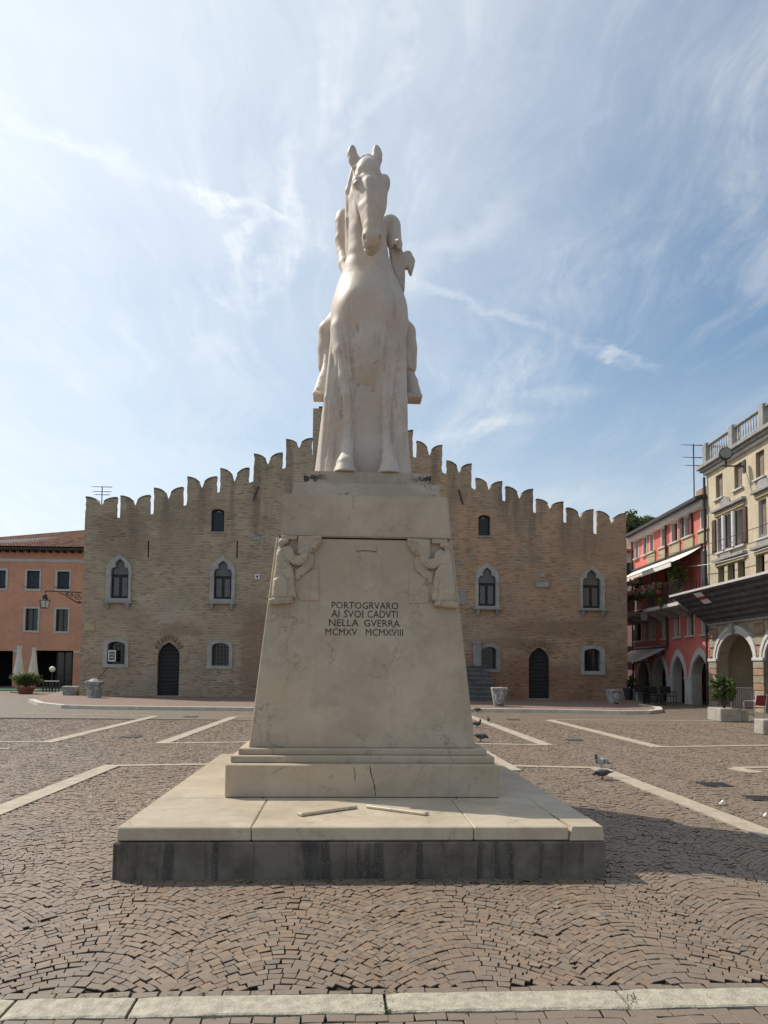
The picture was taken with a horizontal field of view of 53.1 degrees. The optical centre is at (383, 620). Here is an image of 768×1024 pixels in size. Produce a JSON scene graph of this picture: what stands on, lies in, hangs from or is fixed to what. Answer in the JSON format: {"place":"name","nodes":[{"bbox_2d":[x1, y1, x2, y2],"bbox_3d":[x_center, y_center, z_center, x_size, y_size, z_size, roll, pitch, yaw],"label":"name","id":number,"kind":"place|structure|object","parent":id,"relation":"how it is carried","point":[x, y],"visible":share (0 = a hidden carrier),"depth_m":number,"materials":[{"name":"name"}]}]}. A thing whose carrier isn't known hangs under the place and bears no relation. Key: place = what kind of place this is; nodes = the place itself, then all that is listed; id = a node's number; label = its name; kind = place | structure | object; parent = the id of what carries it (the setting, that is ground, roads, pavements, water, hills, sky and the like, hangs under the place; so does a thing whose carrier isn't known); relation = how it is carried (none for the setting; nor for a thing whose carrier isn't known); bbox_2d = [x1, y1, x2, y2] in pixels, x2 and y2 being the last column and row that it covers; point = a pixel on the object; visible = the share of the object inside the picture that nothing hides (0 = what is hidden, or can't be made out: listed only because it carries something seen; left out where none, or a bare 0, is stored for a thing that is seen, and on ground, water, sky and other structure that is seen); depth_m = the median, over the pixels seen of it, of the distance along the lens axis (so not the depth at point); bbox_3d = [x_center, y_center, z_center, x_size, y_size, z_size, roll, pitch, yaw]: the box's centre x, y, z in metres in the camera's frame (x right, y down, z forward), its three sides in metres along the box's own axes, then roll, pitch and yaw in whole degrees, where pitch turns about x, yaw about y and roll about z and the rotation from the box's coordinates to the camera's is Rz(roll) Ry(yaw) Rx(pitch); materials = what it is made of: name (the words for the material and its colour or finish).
{"place":"outdoors","nodes":[
{"label":"outdoors","id":0,"kind":"place"},
{"bbox_2d":[28,691,662,713],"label":"hall pavement","id":1,"kind":"structure","parent":0,"point":[59,699],"depth_m":30.58,"materials":[{"name":"white stone"}]},
{"bbox_2d":[84,679,103,697],"bbox_3d":[-13.180,3.092,34.911,0.727,0.904,0.752,1,-4,0],"label":"stone capital","id":2,"kind":"object","parent":1,"relation":"on","point":[93,687],"visible":0.88,"depth_m":34.63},
{"bbox_2d":[466,665,494,700],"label":"stone staircase","id":3,"kind":"structure","parent":1,"relation":"on","point":[480,684],"depth_m":36.11,"materials":[{"name":"stone"}]},
{"bbox_2d":[491,687,507,705],"bbox_3d":[4.603,3.050,30.609,0.637,0.791,0.646,1,-4,0],"label":"planter","id":4,"kind":"object","parent":1,"relation":"on","point":[499,694],"visible":1,"depth_m":30.39,"materials":[{"name":"stone"}]},
{"bbox_2d":[605,689,621,703],"bbox_3d":[10.165,3.368,33.907,0.564,0.646,0.582,2,-4,-29],"label":"mask stone","id":5,"kind":"object","parent":1,"relation":"on","point":[613,696],"visible":0.97,"depth_m":33.76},
{"bbox_2d":[0,685,767,1023],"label":"cobbled square","id":6,"kind":"structure","parent":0,"point":[676,897],"depth_m":5.26,"materials":[{"name":"stone"}]},
{"bbox_2d":[10,644,23,692],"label":"closed parasol","id":7,"kind":"object","parent":6,"relation":"on","point":[18,668],"visible":0.77,"depth_m":42.63,"materials":[{"name":"white fabric"}]},
{"bbox_2d":[9,672,44,693],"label":"potted plant","id":8,"kind":"object","parent":6,"relation":"on","point":[25,680],"visible":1,"depth_m":41.00,"materials":[{"name":"green plant"}]},
{"bbox_2d":[0,688,61,690],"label":"terrace carpet","id":9,"kind":"object","parent":6,"relation":"on","point":[8,689],"visible":0.36,"depth_m":46.29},
{"bbox_2d":[49,666,54,689],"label":"globe lamp","id":10,"kind":"object","parent":9,"relation":"on","point":[52,669],"visible":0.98,"depth_m":45.61,"materials":[{"name":"glass"}]},
{"bbox_2d":[28,646,39,690],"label":"closed parasol","id":11,"kind":"object","parent":6,"relation":"on","point":[33,667],"visible":0.67,"depth_m":45.05,"materials":[{"name":"white fabric"}]},
{"bbox_2d":[0,530,84,686],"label":"salmon house","id":12,"kind":"structure","parent":6,"relation":"on","point":[33,567],"depth_m":54.20,"materials":[{"name":"paint"}]},
{"bbox_2d":[0,568,7,589],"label":"window","id":13,"kind":"structure","parent":12,"relation":"in","point":[3,571],"depth_m":54.23,"materials":[{"name":"white glass"}]},
{"bbox_2d":[23,607,39,632],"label":"window","id":14,"kind":"structure","parent":12,"relation":"in","point":[33,613],"depth_m":54.21,"materials":[{"name":"grey glass"}]},
{"bbox_2d":[24,569,41,590],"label":"window","id":15,"kind":"structure","parent":12,"relation":"in","point":[34,578],"depth_m":54.32,"materials":[{"name":"blue glass"}]},
{"bbox_2d":[53,607,69,632],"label":"window","id":16,"kind":"structure","parent":12,"relation":"in","point":[63,616],"depth_m":54.28,"materials":[{"name":"grey glass"}]},
{"bbox_2d":[55,570,70,590],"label":"window","id":17,"kind":"structure","parent":12,"relation":"in","point":[64,580],"depth_m":54.40,"materials":[{"name":"blue glass"}]},
{"bbox_2d":[42,680,59,691],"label":"terrace fence","id":18,"kind":"object","parent":6,"relation":"on","point":[52,687],"visible":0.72,"depth_m":44.09,"materials":[{"name":"metal"}]},
{"bbox_2d":[62,686,78,694],"bbox_3d":[-15.216,3.472,37.373,0.767,0.572,0.606,1,-4,0],"label":"stone block","id":19,"kind":"object","parent":6,"relation":"on","point":[70,690],"depth_m":37.10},
{"bbox_2d":[119,736,140,737],"bbox_3d":[-5.636,2.592,17.105,0.420,0.022,0.380,1,-4,0],"label":"manhole cover","id":20,"kind":"object","parent":6,"relation":"on","point":[129,736],"visible":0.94,"depth_m":17.05,"materials":[{"name":"black metal"}]},
{"bbox_2d":[55,878,640,1020],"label":"grass tufts","id":21,"kind":"object","parent":6,"relation":"on","point":[389,1010],"visible":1,"depth_m":3.74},
{"bbox_2d":[79,406,627,699],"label":"town hall","id":22,"kind":"structure","parent":6,"relation":"on","point":[175,593],"depth_m":38.13,"materials":[{"name":"brick"}]},
{"bbox_2d":[39,590,81,608],"bbox_3d":[-15.768,-1.055,37.566,2.166,0.953,0.480,1,-4,-3],"label":"wall lantern","id":23,"kind":"object","parent":22,"relation":"attached to","point":[44,601],"depth_m":37.53,"materials":[{"name":"black metal"}]},
{"bbox_2d":[92,486,111,505],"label":"tv antenna","id":24,"kind":"object","parent":22,"relation":"attached to","point":[102,491],"visible":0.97,"depth_m":46.55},
{"bbox_2d":[102,638,128,667],"bbox_3d":[-13.023,1.570,37.427,1.230,1.432,0.420,1,-4,-3],"label":"window","id":25,"kind":"structure","parent":22,"relation":"in","point":[121,646],"depth_m":37.27,"materials":[{"name":"stone"}]},
{"bbox_2d":[102,554,132,608],"bbox_3d":[-12.946,-1.911,37.482,1.427,2.717,0.440,1,-4,-3],"label":"window","id":26,"kind":"structure","parent":22,"relation":"in","point":[118,574],"depth_m":37.50,"materials":[{"name":"stone"}]},
{"bbox_2d":[158,643,179,695],"bbox_3d":[-10.511,2.430,37.634,1.092,2.735,0.095,1,-4,-3],"label":"door","id":27,"kind":"structure","parent":22,"relation":"in","point":[168,672],"depth_m":37.59,"materials":[{"name":"wood"}]},
{"bbox_2d":[209,510,225,533],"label":"window","id":28,"kind":"structure","parent":22,"relation":"in","point":[217,515],"depth_m":38.17,"materials":[{"name":"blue glass"}]},
{"bbox_2d":[206,640,232,668],"bbox_3d":[-8.037,1.669,37.712,1.238,1.425,0.420,1,-4,-3],"label":"window","id":29,"kind":"structure","parent":22,"relation":"in","point":[219,652],"depth_m":37.69,"materials":[{"name":"stone"}]},
{"bbox_2d":[207,555,236,609],"bbox_3d":[-7.944,-1.867,37.771,1.428,2.710,0.440,1,-4,-3],"label":"window","id":30,"kind":"structure","parent":22,"relation":"in","point":[222,572],"depth_m":37.78,"materials":[{"name":"stone"}]},
{"bbox_2d":[477,516,491,537],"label":"window","id":31,"kind":"structure","parent":22,"relation":"in","point":[483,521],"depth_m":38.94,"materials":[{"name":"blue glass"}]},
{"bbox_2d":[473,562,501,614],"bbox_3d":[5.173,-1.596,38.520,1.423,2.683,0.440,1,-4,-3],"label":"window","id":32,"kind":"structure","parent":22,"relation":"in","point":[487,582],"depth_m":38.59,"materials":[{"name":"stone"}]},
{"bbox_2d":[481,644,500,671],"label":"window","id":33,"kind":"structure","parent":22,"relation":"in","point":[490,653],"depth_m":38.46,"materials":[{"name":"grey stone"}]},
{"bbox_2d":[529,648,547,698],"bbox_3d":[7.745,2.696,38.683,1.097,2.696,0.095,1,-4,-3],"label":"door","id":34,"kind":"structure","parent":22,"relation":"in","point":[538,659],"depth_m":38.64,"materials":[{"name":"wood"}]},
{"bbox_2d":[580,646,604,674],"bbox_3d":[10.485,2.003,38.773,1.246,1.465,0.420,1,-4,-3],"label":"window","id":35,"kind":"structure","parent":22,"relation":"in","point":[592,657],"depth_m":38.65,"materials":[{"name":"stone"}]},
{"bbox_2d":[578,565,607,616],"bbox_3d":[10.524,-1.499,38.827,1.476,2.590,0.440,1,-4,-3],"label":"window","id":36,"kind":"structure","parent":22,"relation":"in","point":[592,582],"depth_m":38.91,"materials":[{"name":"stone"}]},
{"bbox_2d":[112,471,605,881],"bbox_3d":[-0.271,0.302,8.383,3.742,3.716,4.940,1,-4,-3],"label":"war memorial pedestal","id":37,"kind":"object","parent":6,"relation":"on","point":[362,699],"visible":1,"depth_m":7.50,"materials":[{"name":"stone"}]},
{"bbox_2d":[297,805,357,815],"bbox_3d":[-0.468,1.592,6.442,0.586,0.026,0.070,4,-5,-41],"label":"stone bar","id":38,"kind":"object","parent":37,"relation":"on","point":[325,810],"visible":1,"depth_m":6.41,"materials":[{"name":"stone"}]},
{"bbox_2d":[313,145,422,472],"bbox_3d":[-0.201,-3.415,9.290,1.261,3.815,2.494,1,-4,-3],"label":"equestrian statue","id":39,"kind":"object","parent":37,"relation":"on","point":[366,391],"visible":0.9,"depth_m":8.43,"materials":[{"name":"stone"}]},
{"bbox_2d":[366,804,428,815],"bbox_3d":[0.108,1.601,6.496,0.590,0.026,0.070,-2,-4,33],"label":"stone bar","id":40,"kind":"object","parent":37,"relation":"on","point":[396,809],"visible":1,"depth_m":6.46,"materials":[{"name":"stone"}]},
{"bbox_2d":[0,988,767,1022],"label":"granite kerb","id":41,"kind":"structure","parent":6,"relation":"on","point":[173,1007],"depth_m":3.64,"materials":[{"name":"stone"}]},
{"bbox_2d":[0,713,767,838],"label":"stone bands","id":42,"kind":"object","parent":6,"relation":"on","point":[745,826],"visible":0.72,"depth_m":12.15,"materials":[{"name":"stone"}]},
{"bbox_2d":[594,754,611,767],"bbox_3d":[3.561,2.286,12.521,0.298,0.218,0.108,0,-4,8],"label":"pigeon","id":43,"kind":"object","parent":42,"relation":"on","point":[599,761],"visible":1,"depth_m":12.49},
{"bbox_2d":[474,733,488,740],"bbox_3d":[2.115,2.556,16.817,0.383,0.174,0.122,1,-4,-2],"label":"pigeon","id":44,"kind":"object","parent":6,"relation":"on","point":[480,736],"visible":0.98,"depth_m":16.77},
{"bbox_2d":[592,769,613,778],"bbox_3d":[3.186,2.237,11.193,0.323,0.147,0.102,0,-4,4],"label":"pigeon","id":45,"kind":"object","parent":6,"relation":"on","point":[602,772],"visible":1,"depth_m":11.16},
{"bbox_2d":[623,675,636,699],"bbox_3d":[12.316,3.405,38.717,0.631,1.376,0.756,3,-4,-34],"label":"potted plant","id":46,"kind":"object","parent":6,"relation":"on","point":[628,693],"visible":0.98,"depth_m":38.54,"materials":[{"name":"green plant"}]},
{"bbox_2d":[626,538,634,687],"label":"pale house","id":47,"kind":"structure","parent":6,"relation":"on","point":[629,635],"depth_m":52.20,"materials":[{"name":"paint"}]},
{"bbox_2d":[627,563,633,585],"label":"window","id":48,"kind":"structure","parent":47,"relation":"in","point":[628,564],"depth_m":52.52,"materials":[{"name":"grey glass"}]},
{"bbox_2d":[628,646,634,669],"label":"window","id":49,"kind":"structure","parent":47,"relation":"in","point":[629,647],"depth_m":52.12,"materials":[{"name":"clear glass"}]},
{"bbox_2d":[625,509,650,533],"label":"leafy tree","id":50,"kind":"object","parent":6,"relation":"on","point":[633,522],"visible":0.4,"depth_m":66.02,"materials":[{"name":"green plant"}]},
{"bbox_2d":[633,689,643,701],"bbox_3d":[12.559,3.719,37.952,0.520,0.660,0.520,1,-4,0],"label":"litter bin","id":51,"kind":"object","parent":6,"relation":"on","point":[640,696],"visible":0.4,"depth_m":37.79,"materials":[{"name":"metal"}]},
{"bbox_2d":[634,685,647,702],"bbox_3d":[12.462,3.577,37.283,0.530,0.865,0.558,1,-4,-6],"label":"rattan chair","id":52,"kind":"object","parent":6,"relation":"on","point":[638,689],"visible":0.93,"depth_m":37.48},
{"bbox_2d":[638,515,655,521],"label":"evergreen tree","id":53,"kind":"object","parent":6,"relation":"on","point":[649,517],"visible":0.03,"depth_m":70.77,"materials":[{"name":"green plant"}]},
{"bbox_2d":[643,685,656,702],"bbox_3d":[13.244,3.650,38.342,0.558,0.865,0.530,3,-4,-36],"label":"rattan chair","id":54,"kind":"object","parent":6,"relation":"on","point":[649,693],"visible":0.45,"depth_m":38.23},
{"bbox_2d":[648,686,663,703],"bbox_3d":[12.559,3.468,35.486,0.530,0.865,0.558,2,-4,-17],"label":"rattan chair","id":55,"kind":"object","parent":6,"relation":"on","point":[652,689],"visible":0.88,"depth_m":35.66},
{"bbox_2d":[660,686,670,700],"bbox_3d":[13.357,3.534,36.437,0.530,0.865,0.558,-1,-4,20],"label":"rattan chair","id":56,"kind":"object","parent":6,"relation":"on","point":[668,688],"visible":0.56,"depth_m":36.20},
{"bbox_2d":[626,486,709,704],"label":"red house","id":57,"kind":"structure","parent":6,"relation":"on","point":[678,666],"depth_m":38.75,"materials":[{"name":"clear paint"}]},
{"bbox_2d":[633,540,638,559],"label":"window","id":58,"kind":"structure","parent":57,"relation":"in","point":[636,542],"depth_m":44.67,"materials":[{"name":"grey glass"}]},
{"bbox_2d":[631,623,641,642],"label":"window","id":59,"kind":"structure","parent":57,"relation":"in","point":[640,625],"depth_m":44.66,"materials":[{"name":"grey glass"}]},
{"bbox_2d":[628,577,645,604],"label":"flower box","id":60,"kind":"object","parent":57,"relation":"attached to","point":[635,583],"visible":0.89,"depth_m":40.08,"materials":[{"name":"ceramic"}]},
{"bbox_2d":[639,608,648,620],"bbox_3d":[13.505,-0.457,39.837,0.600,0.900,0.520,1,-4,0],"label":"hanging lantern","id":61,"kind":"object","parent":57,"relation":"hanging from","point":[644,616],"visible":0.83,"depth_m":39.68,"materials":[{"name":"grey glass"}]},
{"bbox_2d":[640,536,647,556],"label":"window","id":62,"kind":"structure","parent":57,"relation":"in","point":[645,551],"depth_m":43.29,"materials":[{"name":"grey glass"}]},
{"bbox_2d":[638,585,650,601],"bbox_3d":[13.208,-1.365,38.772,0.581,0.889,1.416,1,-4,0],"label":"flower box","id":63,"kind":"object","parent":57,"relation":"attached to","point":[643,592],"visible":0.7,"depth_m":38.88,"materials":[{"name":"green plant"}]},
{"bbox_2d":[641,621,648,641],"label":"window","id":64,"kind":"structure","parent":57,"relation":"in","point":[645,625],"depth_m":42.99,"materials":[{"name":"grey glass"}]},
{"bbox_2d":[628,645,665,663],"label":"awning","id":65,"kind":"object","parent":57,"relation":"attached to","point":[636,654],"visible":0.62,"depth_m":41.06,"materials":[{"name":"beige fabric"}]},
{"bbox_2d":[647,532,653,553],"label":"window","id":66,"kind":"structure","parent":57,"relation":"in","point":[651,536],"depth_m":42.22,"materials":[{"name":"grey glass"}]},
{"bbox_2d":[648,622,655,640],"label":"window","id":67,"kind":"structure","parent":57,"relation":"in","point":[652,624],"depth_m":41.96,"materials":[{"name":"grey glass"}]},
{"bbox_2d":[649,573,654,607],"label":"window","id":68,"kind":"structure","parent":57,"relation":"in","point":[651,576],"depth_m":42.18,"materials":[{"name":"grey glass"}]},
{"bbox_2d":[646,582,662,598],"bbox_3d":[13.210,-1.466,37.498,0.544,0.808,1.432,1,-4,0],"label":"flower box","id":69,"kind":"object","parent":57,"relation":"attached to","point":[652,589],"visible":1,"depth_m":37.16,"materials":[{"name":"ceramic"}]},
{"bbox_2d":[657,597,662,630],"bbox_3d":[13.243,-0.325,36.785,0.294,1.628,0.383,1,-4,0],"label":"hanging vine","id":70,"kind":"object","parent":57,"relation":"hanging from","point":[660,602],"visible":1,"depth_m":36.79,"materials":[{"name":"green plant"}]},
{"bbox_2d":[658,527,664,548],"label":"window","id":71,"kind":"structure","parent":57,"relation":"in","point":[662,529],"depth_m":40.46,"materials":[{"name":"grey glass"}]},
{"bbox_2d":[660,621,668,639],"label":"window","id":72,"kind":"structure","parent":57,"relation":"in","point":[663,622],"depth_m":40.10,"materials":[{"name":"grey glass"}]},
{"bbox_2d":[627,543,702,581],"bbox_3d":[13.868,-2.717,40.124,1.540,1.100,9.855,1,-4,0],"label":"awning","id":73,"kind":"object","parent":57,"relation":"attached to","point":[655,566],"visible":0.81,"depth_m":38.11,"materials":[{"name":"beige fabric"}]},
{"bbox_2d":[668,520,678,544],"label":"window","id":74,"kind":"structure","parent":57,"relation":"in","point":[672,524],"depth_m":39.06,"materials":[{"name":"grey glass"}]},
{"bbox_2d":[672,616,680,638],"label":"window","id":75,"kind":"structure","parent":57,"relation":"in","point":[676,636],"depth_m":38.46,"materials":[{"name":"grey glass"}]},
{"bbox_2d":[666,562,690,592],"bbox_3d":[13.814,-1.793,36.309,1.085,2.048,1.200,1,-4,0],"label":"potted plant","id":76,"kind":"object","parent":57,"relation":"on","point":[676,572],"visible":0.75,"depth_m":36.09,"materials":[{"name":"green plant"}]},
{"bbox_2d":[679,513,691,539],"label":"window","id":77,"kind":"structure","parent":57,"relation":"in","point":[690,515],"depth_m":37.38,"materials":[{"name":"grey glass"}]},
{"bbox_2d":[684,612,694,637],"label":"window","id":78,"kind":"structure","parent":57,"relation":"in","point":[693,616],"depth_m":36.84,"materials":[{"name":"grey glass"}]},
{"bbox_2d":[682,444,701,496],"bbox_3d":[15.539,-6.692,38.490,1.120,4.462,0.565,1,-4,0],"label":"tv antenna","id":79,"kind":"object","parent":57,"relation":"attached to","point":[693,457],"visible":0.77,"depth_m":38.52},
{"bbox_2d":[635,523,767,558],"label":"overhead cable","id":80,"kind":"object","parent":57,"relation":"attached to","point":[706,544],"visible":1,"depth_m":33.78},
{"bbox_2d":[697,506,706,531],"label":"window","id":81,"kind":"structure","parent":57,"relation":"in","point":[701,510],"depth_m":35.42,"materials":[{"name":"white glass"}]},
{"bbox_2d":[699,621,708,635],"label":"window","id":82,"kind":"structure","parent":57,"relation":"in","point":[703,624],"depth_m":35.16,"materials":[{"name":"grey glass"}]},
{"bbox_2d":[701,548,707,586],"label":"window","id":83,"kind":"structure","parent":57,"relation":"in","point":[702,551],"depth_m":35.28,"materials":[{"name":"grey glass"}]},
{"bbox_2d":[662,687,676,705],"bbox_3d":[12.842,3.415,34.566,0.558,0.865,0.530,0,-4,4],"label":"rattan chair","id":84,"kind":"object","parent":6,"relation":"on","point":[664,690],"visible":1,"depth_m":34.39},
{"bbox_2d":[696,782,733,786],"bbox_3d":[4.647,2.309,10.795,0.390,0.022,0.340,1,-4,0],"label":"drain grate","id":85,"kind":"object","parent":6,"relation":"on","point":[712,784],"visible":0.96,"depth_m":10.76,"materials":[{"name":"black metal"}]},
{"bbox_2d":[707,673,741,721],"bbox_3d":[10.847,2.443,24.647,0.950,1.550,1.000,1,-4,0],"label":"potted plant","id":86,"kind":"object","parent":6,"relation":"on","point":[726,691],"visible":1,"depth_m":24.52,"materials":[{"name":"green plant"}]},
{"bbox_2d":[696,403,767,713],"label":"ochre house","id":87,"kind":"structure","parent":6,"relation":"on","point":[737,500],"depth_m":31.89,"materials":[{"name":"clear paint"}]},
{"bbox_2d":[712,473,723,501],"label":"window","id":88,"kind":"structure","parent":87,"relation":"in","point":[719,478],"depth_m":33.73,"materials":[{"name":"white glass"}]},
{"bbox_2d":[669,571,767,623],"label":"black canopy","id":89,"kind":"object","parent":87,"relation":"attached to","point":[744,597],"visible":1,"depth_m":30.41,"materials":[{"name":"fabric"}]},
{"bbox_2d":[712,515,726,554],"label":"window","id":90,"kind":"structure","parent":87,"relation":"in","point":[718,520],"depth_m":33.66,"materials":[{"name":"white glass"}]},
{"bbox_2d":[718,566,723,582],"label":"window","id":91,"kind":"structure","parent":87,"relation":"in","point":[720,568],"depth_m":33.53,"materials":[{"name":"brown glass"}]},
{"bbox_2d":[680,547,767,566],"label":"overhead cable","id":92,"kind":"object","parent":87,"relation":"attached to","point":[722,561],"visible":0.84,"depth_m":32.28,"materials":[{"name":"black rubber"}]},
{"bbox_2d":[721,510,736,551],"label":"window","id":93,"kind":"structure","parent":87,"relation":"in","point":[728,516],"depth_m":32.67,"materials":[{"name":"white glass"}]},
{"bbox_2d":[728,563,734,579],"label":"window","id":94,"kind":"structure","parent":87,"relation":"in","point":[730,565],"depth_m":32.60,"materials":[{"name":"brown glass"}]},
{"bbox_2d":[718,447,745,472],"bbox_3d":[14.117,-6.522,31.157,1.017,1.006,0.302,1,-4,0],"label":"wall floodlight","id":95,"kind":"object","parent":87,"relation":"attached to","point":[725,454],"depth_m":31.11,"materials":[{"name":"metal"}]},
{"bbox_2d":[731,462,743,492],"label":"window","id":96,"kind":"structure","parent":87,"relation":"in","point":[737,470],"depth_m":31.90,"materials":[{"name":"white glass"}]},
{"bbox_2d":[730,506,746,548],"bbox_3d":[14.709,-3.808,31.531,0.420,1.628,1.348,1,-4,0],"label":"window","id":97,"kind":"structure","parent":87,"relation":"in","point":[744,509],"depth_m":31.22,"materials":[{"name":"white glass"}]},
{"bbox_2d":[738,560,744,577],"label":"window","id":98,"kind":"structure","parent":87,"relation":"in","point":[740,562],"depth_m":31.67,"materials":[{"name":"brown glass"}]},
{"bbox_2d":[752,449,765,481],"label":"window","id":99,"kind":"structure","parent":87,"relation":"in","point":[760,473],"depth_m":30.11,"materials":[{"name":"white glass"}]},
{"bbox_2d":[756,554,764,572],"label":"window","id":100,"kind":"structure","parent":87,"relation":"in","point":[757,557],"depth_m":30.12,"materials":[{"name":"brown glass"}]},
{"bbox_2d":[755,498,766,540],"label":"window","id":101,"kind":"structure","parent":87,"relation":"in","point":[762,503],"depth_m":29.84,"materials":[{"name":"white glass"}]},
{"bbox_2d":[730,687,754,720],"bbox_3d":[11.554,2.695,24.749,0.773,1.072,0.600,1,-4,0],"label":"crowd barrier","id":102,"kind":"object","parent":6,"relation":"on","point":[738,688],"visible":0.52,"depth_m":24.75,"materials":[{"name":"metal"}]},
{"bbox_2d":[741,710,748,721],"bbox_3d":[11.346,3.030,24.420,0.320,0.360,0.400,1,-4,0],"label":"concrete block","id":103,"kind":"object","parent":6,"relation":"on","point":[744,716],"depth_m":24.22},
{"bbox_2d":[741,795,767,800],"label":"drain grate","id":104,"kind":"object","parent":6,"relation":"on","point":[758,798],"visible":0.98,"depth_m":9.68,"materials":[{"name":"black metal"}]},
{"bbox_2d":[743,695,766,718],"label":"cafe chair","id":105,"kind":"object","parent":6,"relation":"on","point":[760,699],"visible":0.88,"depth_m":24.27,"materials":[{"name":"fabric"}]},
{"bbox_2d":[754,719,767,734],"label":"concrete block","id":106,"kind":"object","parent":6,"relation":"on","point":[760,726],"depth_m":19.46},
{"bbox_2d":[0,0,767,536],"label":"sky","id":107,"kind":"structure","parent":0,"point":[578,191],"materials":[{"name":"blue"}]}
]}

